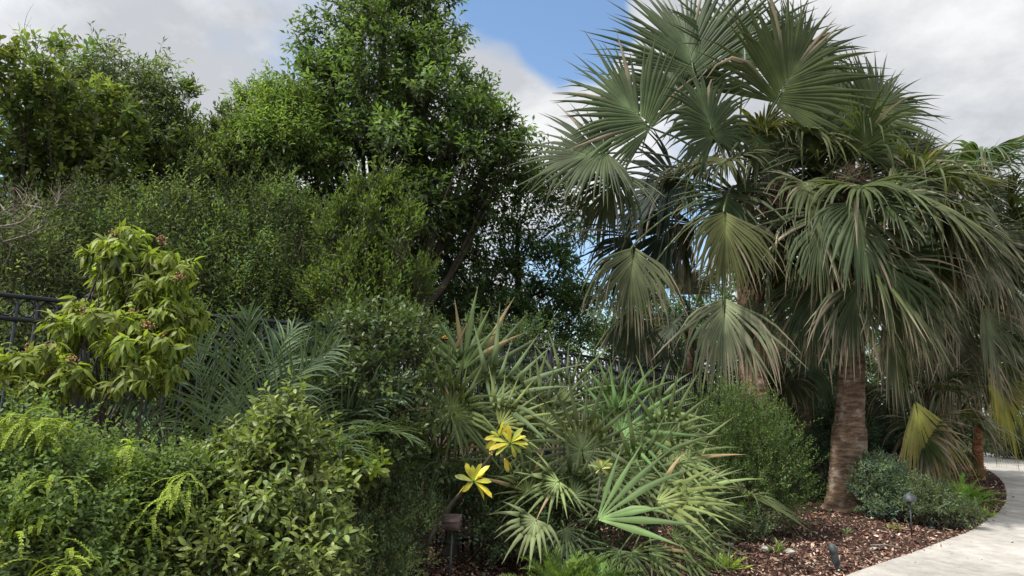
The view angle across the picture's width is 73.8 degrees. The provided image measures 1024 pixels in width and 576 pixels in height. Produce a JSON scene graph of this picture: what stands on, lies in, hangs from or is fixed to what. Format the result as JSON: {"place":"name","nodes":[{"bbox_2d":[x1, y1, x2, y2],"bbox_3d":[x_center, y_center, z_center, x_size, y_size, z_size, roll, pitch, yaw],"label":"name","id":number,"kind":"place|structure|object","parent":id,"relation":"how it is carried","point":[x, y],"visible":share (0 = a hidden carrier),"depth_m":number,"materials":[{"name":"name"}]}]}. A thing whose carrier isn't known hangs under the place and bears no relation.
{"place":"outdoors","nodes":[
{"label":"outdoors","id":0,"kind":"place"},
{"bbox_2d":[0,0,1023,415],"label":"sky","id":1,"kind":"structure","parent":0,"point":[970,53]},
{"bbox_2d":[165,389,1022,457],"bbox_3d":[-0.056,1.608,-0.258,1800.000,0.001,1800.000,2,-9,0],"label":"ground","id":2,"kind":"structure","parent":0,"point":[970,449],"depth_m":69.46,"materials":[{"name":"brown soil"}]},
{"bbox_2d":[0,422,1012,575],"bbox_3d":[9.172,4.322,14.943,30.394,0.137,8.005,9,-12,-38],"label":"bark mulch","id":3,"kind":"object","parent":2,"relation":"on","point":[467,562],"visible":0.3,"depth_m":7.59,"materials":[{"name":"brown wood"}]},
{"bbox_2d":[0,169,75,263],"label":"bare shrub","id":4,"kind":"object","parent":3,"relation":"on","point":[25,218],"visible":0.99,"depth_m":6.30,"materials":[{"name":"grey plant"}]},
{"bbox_2d":[9,8,71,113],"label":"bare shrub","id":5,"kind":"object","parent":3,"relation":"on","point":[31,34],"visible":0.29,"depth_m":9.68,"materials":[{"name":"green plant"}]},
{"bbox_2d":[0,375,162,575],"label":"feathery shrub","id":6,"kind":"object","parent":3,"relation":"on","point":[38,494],"visible":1,"depth_m":2.71,"materials":[{"name":"green plant"}]},
{"bbox_2d":[0,23,175,331],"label":"almond tree","id":7,"kind":"object","parent":3,"relation":"on","point":[69,138],"visible":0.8,"depth_m":8.38,"materials":[{"name":"green plant"}]},
{"bbox_2d":[0,166,193,418],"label":"thicket shrub","id":8,"kind":"object","parent":3,"relation":"on","point":[49,250],"visible":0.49,"depth_m":6.60,"materials":[{"name":"green plant"}]},
{"bbox_2d":[0,294,194,464],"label":"undergrowth bush","id":9,"kind":"object","parent":3,"relation":"on","point":[131,413],"visible":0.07,"depth_m":5.96,"materials":[{"name":"green plant"}]},
{"bbox_2d":[0,218,219,464],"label":"yellow green shrub","id":10,"kind":"object","parent":3,"relation":"on","point":[114,333],"visible":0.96,"depth_m":4.14,"materials":[{"name":"green plant"}]},
{"bbox_2d":[13,21,215,445],"bbox_3d":[-6.147,-0.475,10.208,3.068,7.018,2.851,2,-9,0],"label":"willowy tree","id":11,"kind":"object","parent":3,"relation":"on","point":[157,107],"visible":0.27,"depth_m":10.16,"materials":[{"name":"green plant"}]},
{"bbox_2d":[21,416,230,575],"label":"feathery shrub","id":12,"kind":"object","parent":3,"relation":"on","point":[142,473],"visible":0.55,"depth_m":3.12,"materials":[{"name":"green plant"}]},
{"bbox_2d":[0,172,293,302],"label":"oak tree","id":13,"kind":"object","parent":3,"relation":"on","point":[108,221],"visible":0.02,"depth_m":13.55,"materials":[{"name":"green plant"}]},
{"bbox_2d":[37,138,284,445],"bbox_3d":[-3.634,0.429,7.332,2.676,4.471,2.563,-4,-11,32],"label":"thicket shrub","id":14,"kind":"object","parent":3,"relation":"on","point":[168,224],"visible":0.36,"depth_m":7.26,"materials":[{"name":"green plant"}]},
{"bbox_2d":[125,72,302,487],"bbox_3d":[-4.675,-0.164,10.690,2.849,6.662,2.561,2,-9,0],"label":"spire tree","id":15,"kind":"object","parent":3,"relation":"on","point":[208,147],"visible":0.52,"depth_m":10.46,"materials":[{"name":"green plant"}]},
{"bbox_2d":[52,295,380,531],"bbox_3d":[-2.105,1.011,4.652,1.845,2.095,1.904,11,-13,-43],"label":"feather palm","id":16,"kind":"object","parent":3,"relation":"on","point":[230,409],"visible":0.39,"depth_m":5.04,"materials":[{"name":"green plant"}]},
{"bbox_2d":[90,366,375,575],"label":"oval leaved bush","id":17,"kind":"object","parent":3,"relation":"on","point":[258,507],"visible":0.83,"depth_m":3.28,"materials":[{"name":"green plant"}]},
{"bbox_2d":[111,318,400,478],"bbox_3d":[-2.891,1.468,7.555,3.806,2.551,1.976,2,-9,0],"label":"undergrowth bush","id":18,"kind":"object","parent":3,"relation":"on","point":[204,435],"visible":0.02,"depth_m":7.24,"materials":[{"name":"green plant"}]},
{"bbox_2d":[164,159,357,422],"bbox_3d":[-2.663,0.544,7.610,2.721,4.422,2.595,2,-9,0],"label":"thicket shrub","id":19,"kind":"object","parent":3,"relation":"on","point":[280,266],"visible":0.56,"depth_m":7.59,"materials":[{"name":"green plant"}]},
{"bbox_2d":[204,58,341,309],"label":"light leaved tree","id":20,"kind":"object","parent":3,"relation":"on","point":[280,112],"visible":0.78,"depth_m":11.15,"materials":[{"name":"green plant"}]},
{"bbox_2d":[211,309,426,496],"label":"feather palm","id":21,"kind":"object","parent":3,"relation":"on","point":[377,399],"visible":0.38,"depth_m":5.48,"materials":[{"name":"green plant"}]},
{"bbox_2d":[295,423,392,521],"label":"broad leaved seedling","id":22,"kind":"object","parent":3,"relation":"on","point":[355,461],"visible":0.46,"depth_m":5.25,"materials":[{"name":"green plant"}]},
{"bbox_2d":[222,192,475,415],"bbox_3d":[-3.862,0.844,15.187,7.531,6.157,4.390,2,-9,0],"label":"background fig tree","id":23,"kind":"object","parent":3,"relation":"on","point":[440,299],"visible":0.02,"depth_m":14.35,"materials":[{"name":"green plant"}]},
{"bbox_2d":[291,154,446,518],"bbox_3d":[-1.508,0.592,6.960,1.700,4.183,1.390,-5,-12,39],"label":"upright shrub","id":24,"kind":"object","parent":3,"relation":"on","point":[369,259],"visible":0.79,"depth_m":6.95,"materials":[{"name":"green plant"}]},
{"bbox_2d":[277,286,463,571],"bbox_3d":[-1.279,1.214,5.877,1.680,2.628,1.794,2,-9,0],"label":"dark leafy bush","id":25,"kind":"object","parent":3,"relation":"on","point":[405,351],"visible":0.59,"depth_m":5.84,"materials":[{"name":"green plant"}]},
{"bbox_2d":[226,0,550,372],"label":"tall dark tree","id":26,"kind":"object","parent":3,"relation":"on","point":[415,137],"visible":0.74,"depth_m":12.12,"materials":[{"name":"green plant"}]},
{"bbox_2d":[322,462,457,575],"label":"fine leaved ground shrub","id":27,"kind":"object","parent":3,"relation":"on","point":[393,539],"visible":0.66,"depth_m":5.54,"materials":[{"name":"green plant"}]},
{"bbox_2d":[0,292,788,572],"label":"metal fence","id":28,"kind":"object","parent":3,"relation":"on","point":[15,319],"visible":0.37,"depth_m":7.04,"materials":[{"name":"black metal"}]},
{"bbox_2d":[443,514,461,575],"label":"flood light","id":29,"kind":"object","parent":3,"relation":"on","point":[453,522],"visible":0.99,"depth_m":5.67,"materials":[{"name":"metal"}]},
{"bbox_2d":[419,420,527,567],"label":"yellow leaved plant","id":30,"kind":"object","parent":3,"relation":"on","point":[476,473],"visible":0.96,"depth_m":5.62,"materials":[{"name":"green plant"}]},
{"bbox_2d":[375,287,607,558],"bbox_3d":[-0.503,1.351,6.968,2.646,2.768,2.513,6,-10,-21],"label":"thatch palm","id":31,"kind":"object","parent":3,"relation":"on","point":[463,421],"visible":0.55,"depth_m":6.49,"materials":[{"name":"green plant"}]},
{"bbox_2d":[415,296,583,486],"bbox_3d":[-0.363,1.613,9.655,2.858,3.099,1.896,2,-9,0],"label":"undergrowth bush","id":32,"kind":"object","parent":3,"relation":"on","point":[521,329],"visible":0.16,"depth_m":9.66,"materials":[{"name":"green plant"}]},
{"bbox_2d":[409,135,608,480],"bbox_3d":[-0.278,0.219,13.456,4.636,7.110,2.626,2,-9,0],"label":"open branched tree","id":33,"kind":"object","parent":3,"relation":"on","point":[514,262],"visible":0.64,"depth_m":13.30,"materials":[{"name":"green plant"}]},
{"bbox_2d":[393,431,684,572],"bbox_3d":[0.188,2.092,6.855,3.065,1.403,2.572,-3,-11,30],"label":"understory plant","id":34,"kind":"object","parent":3,"relation":"on","point":[490,526],"visible":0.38,"depth_m":6.54,"materials":[{"name":"green plant"}]},
{"bbox_2d":[474,422,626,569],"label":"thatch palm","id":35,"kind":"object","parent":3,"relation":"on","point":[532,523],"visible":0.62,"depth_m":5.79,"materials":[{"name":"green plant"}]},
{"bbox_2d":[499,541,609,575],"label":"cycad clump","id":36,"kind":"object","parent":3,"relation":"on","point":[552,566],"visible":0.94,"depth_m":5.28,"materials":[{"name":"green plant"}]},
{"bbox_2d":[588,458,612,551],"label":"yellow leaved plant","id":37,"kind":"object","parent":3,"relation":"on","point":[600,463],"visible":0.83,"depth_m":5.87,"materials":[{"name":"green plant"}]},
{"bbox_2d":[563,543,643,575],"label":"cycad clump","id":38,"kind":"object","parent":3,"relation":"on","point":[597,569],"visible":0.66,"depth_m":5.33,"materials":[{"name":"green plant"}]},
{"bbox_2d":[471,332,745,554],"bbox_3d":[0.940,1.651,7.114,2.885,2.321,3.059,4,-9,-15],"label":"thatch palm","id":39,"kind":"object","parent":3,"relation":"on","point":[616,402],"visible":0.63,"depth_m":6.25,"materials":[{"name":"green plant"}]},
{"bbox_2d":[540,272,788,428],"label":"garden tree","id":40,"kind":"object","parent":3,"relation":"on","point":[680,310],"visible":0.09,"depth_m":18.45,"materials":[{"name":"green plant"}]},
{"bbox_2d":[610,254,737,445],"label":"sabal palm","id":41,"kind":"object","parent":3,"relation":"on","point":[670,333],"visible":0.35,"depth_m":13.91,"materials":[{"name":"green plant"}]},
{"bbox_2d":[563,398,807,575],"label":"thatch palm","id":42,"kind":"object","parent":3,"relation":"on","point":[691,494],"visible":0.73,"depth_m":5.67,"materials":[{"name":"green plant"}]},
{"bbox_2d":[506,0,909,499],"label":"sabal palm","id":43,"kind":"object","parent":3,"relation":"on","point":[787,55],"visible":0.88,"depth_m":11.32,"materials":[{"name":"green plant"}]},
{"bbox_2d":[700,547,738,570],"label":"grass tuft","id":44,"kind":"object","parent":3,"relation":"on","point":[716,559],"visible":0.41,"depth_m":6.58,"materials":[{"name":"green plant"}]},
{"bbox_2d":[717,552,752,570],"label":"grass tuft","id":45,"kind":"object","parent":3,"relation":"on","point":[736,561],"visible":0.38,"depth_m":6.61,"materials":[{"name":"green plant"}]},
{"bbox_2d":[645,354,828,463],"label":"undergrowth bush","id":46,"kind":"object","parent":3,"relation":"on","point":[813,416],"visible":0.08,"depth_m":14.15,"materials":[{"name":"green plant"}]},
{"bbox_2d":[689,497,791,544],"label":"fine leaved ground shrub","id":47,"kind":"object","parent":3,"relation":"on","point":[757,528],"visible":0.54,"depth_m":8.09,"materials":[{"name":"green plant"}]},
{"bbox_2d":[646,368,839,539],"bbox_3d":[2.920,2.128,8.820,2.490,2.275,2.003,2,-9,0],"label":"fine leaved ground shrub","id":48,"kind":"object","parent":3,"relation":"on","point":[762,466],"visible":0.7,"depth_m":8.61,"materials":[{"name":"green plant"}]},
{"bbox_2d":[760,545,768,551],"bbox_3d":[2.816,2.908,7.590,0.108,0.103,0.105,2,-9,0],"label":"stone","id":49,"kind":"object","parent":3,"relation":"on","point":[764,547],"visible":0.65,"depth_m":7.55,"materials":[{"name":"stone"}]},
{"bbox_2d":[766,538,788,553],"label":"grass tuft","id":50,"kind":"object","parent":3,"relation":"on","point":[778,547],"visible":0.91,"depth_m":7.52,"materials":[{"name":"green plant"}]},
{"bbox_2d":[783,548,794,554],"bbox_3d":[3.036,2.899,7.479,0.135,0.090,0.110,2,-9,0],"label":"stone","id":51,"kind":"object","parent":3,"relation":"on","point":[790,551],"visible":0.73,"depth_m":7.45,"materials":[{"name":"stone"}]},
{"bbox_2d":[716,321,885,490],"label":"sabal palm","id":52,"kind":"object","parent":3,"relation":"on","point":[804,386],"visible":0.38,"depth_m":12.88,"materials":[{"name":"green plant"}]},
{"bbox_2d":[703,257,925,446],"bbox_3d":[8.860,1.787,20.152,7.101,6.744,5.143,2,-9,0],"label":"garden tree","id":53,"kind":"object","parent":3,"relation":"on","point":[875,367],"visible":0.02,"depth_m":19.35,"materials":[{"name":"green plant"}]},
{"bbox_2d":[775,354,884,473],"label":"undergrowth bush","id":54,"kind":"object","parent":3,"relation":"on","point":[827,426],"visible":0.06,"depth_m":14.80,"materials":[{"name":"green plant"}]},
{"bbox_2d":[828,544,840,572],"bbox_3d":[3.217,2.717,6.804,0.112,0.317,0.078,-7,-13,44],"label":"spot light","id":55,"kind":"object","parent":3,"relation":"on","point":[833,551],"visible":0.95,"depth_m":6.79,"materials":[{"name":"metal"}]},
{"bbox_2d":[838,526,854,534],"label":"grass tuft","id":56,"kind":"object","parent":3,"relation":"on","point":[846,531],"visible":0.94,"depth_m":8.83,"materials":[{"name":"green plant"}]},
{"bbox_2d":[774,407,960,500],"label":"shade shrub","id":57,"kind":"object","parent":3,"relation":"on","point":[875,436],"visible":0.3,"depth_m":12.37,"materials":[{"name":"green plant"}]},
{"bbox_2d":[731,43,1023,514],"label":"sabal palm","id":58,"kind":"object","parent":3,"relation":"on","point":[850,262],"visible":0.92,"depth_m":10.49,"materials":[{"name":"green plant"}]},
{"bbox_2d":[842,446,921,521],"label":"silvery shrub","id":59,"kind":"object","parent":3,"relation":"on","point":[879,472],"visible":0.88,"depth_m":10.21,"materials":[{"name":"green plant"}]},
{"bbox_2d":[870,544,896,546],"bbox_3d":[4.378,3.024,8.019,0.311,0.031,0.020,0,-9,11],"label":"dry stick","id":60,"kind":"object","parent":3,"relation":"on","point":[882,545],"visible":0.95,"depth_m":8.02,"materials":[{"name":"brown wood"}]},
{"bbox_2d":[886,522,901,530],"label":"grass tuft","id":61,"kind":"object","parent":3,"relation":"on","point":[897,527],"visible":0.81,"depth_m":9.23,"materials":[{"name":"green plant"}]},
{"bbox_2d":[902,492,916,535],"bbox_3d":[5.162,2.953,8.836,0.168,0.609,0.170,2,-9,0],"label":"path lamp","id":62,"kind":"object","parent":3,"relation":"on","point":[909,497],"visible":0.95,"depth_m":8.82,"materials":[{"name":"metal"}]},
{"bbox_2d":[927,513,933,528],"bbox_3d":[5.898,3.291,9.617,0.106,0.260,0.106,2,-9,0],"label":"bollard light","id":63,"kind":"object","parent":3,"relation":"on","point":[930,524],"visible":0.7,"depth_m":9.59,"materials":[{"name":"metal"}]},
{"bbox_2d":[878,466,989,529],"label":"silvery shrub","id":64,"kind":"object","parent":3,"relation":"on","point":[940,503],"visible":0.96,"depth_m":9.63,"materials":[{"name":"green plant"}]},
{"bbox_2d":[865,360,1021,490],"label":"sabal palm","id":65,"kind":"object","parent":3,"relation":"on","point":[933,441],"visible":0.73,"depth_m":12.16,"materials":[{"name":"green plant"}]},
{"bbox_2d":[865,135,1023,491],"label":"sabal palm","id":66,"kind":"object","parent":3,"relation":"on","point":[986,350],"visible":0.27,"depth_m":13.32,"materials":[{"name":"green plant"}]},
{"bbox_2d":[865,254,1023,455],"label":"garden tree","id":67,"kind":"object","parent":3,"relation":"on","point":[877,346],"visible":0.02,"depth_m":23.85,"materials":[{"name":"green plant"}]},
{"bbox_2d":[867,291,1023,479],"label":"sabal palm","id":68,"kind":"object","parent":3,"relation":"on","point":[1003,419],"visible":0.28,"depth_m":16.10,"materials":[{"name":"green plant"}]},
{"bbox_2d":[930,472,1006,510],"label":"cycad clump","id":69,"kind":"object","parent":3,"relation":"on","point":[973,493],"visible":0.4,"depth_m":11.07,"materials":[{"name":"green plant"}]},
{"bbox_2d":[950,396,993,481],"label":"shade shrub","id":70,"kind":"object","parent":3,"relation":"on","point":[967,453],"visible":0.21,"depth_m":17.00,"materials":[{"name":"green plant"}]},
{"bbox_2d":[975,505,997,517],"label":"grass tuft","id":71,"kind":"object","parent":3,"relation":"on","point":[991,514],"visible":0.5,"depth_m":10.57,"materials":[{"name":"green plant"}]},
{"bbox_2d":[967,425,1023,458],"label":"roadside bush","id":72,"kind":"object","parent":2,"relation":"on","point":[990,448],"visible":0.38,"depth_m":24.91,"materials":[{"name":"green plant"}]},
{"bbox_2d":[846,452,1023,575],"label":"path","id":73,"kind":"structure","parent":0,"point":[994,548],"depth_m":7.91,"materials":[{"name":"concrete"}]},
{"bbox_2d":[964,175,1023,429],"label":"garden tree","id":74,"kind":"object","parent":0,"point":[1001,326],"depth_m":27.16,"materials":[{"name":"green plant"}]}
]}

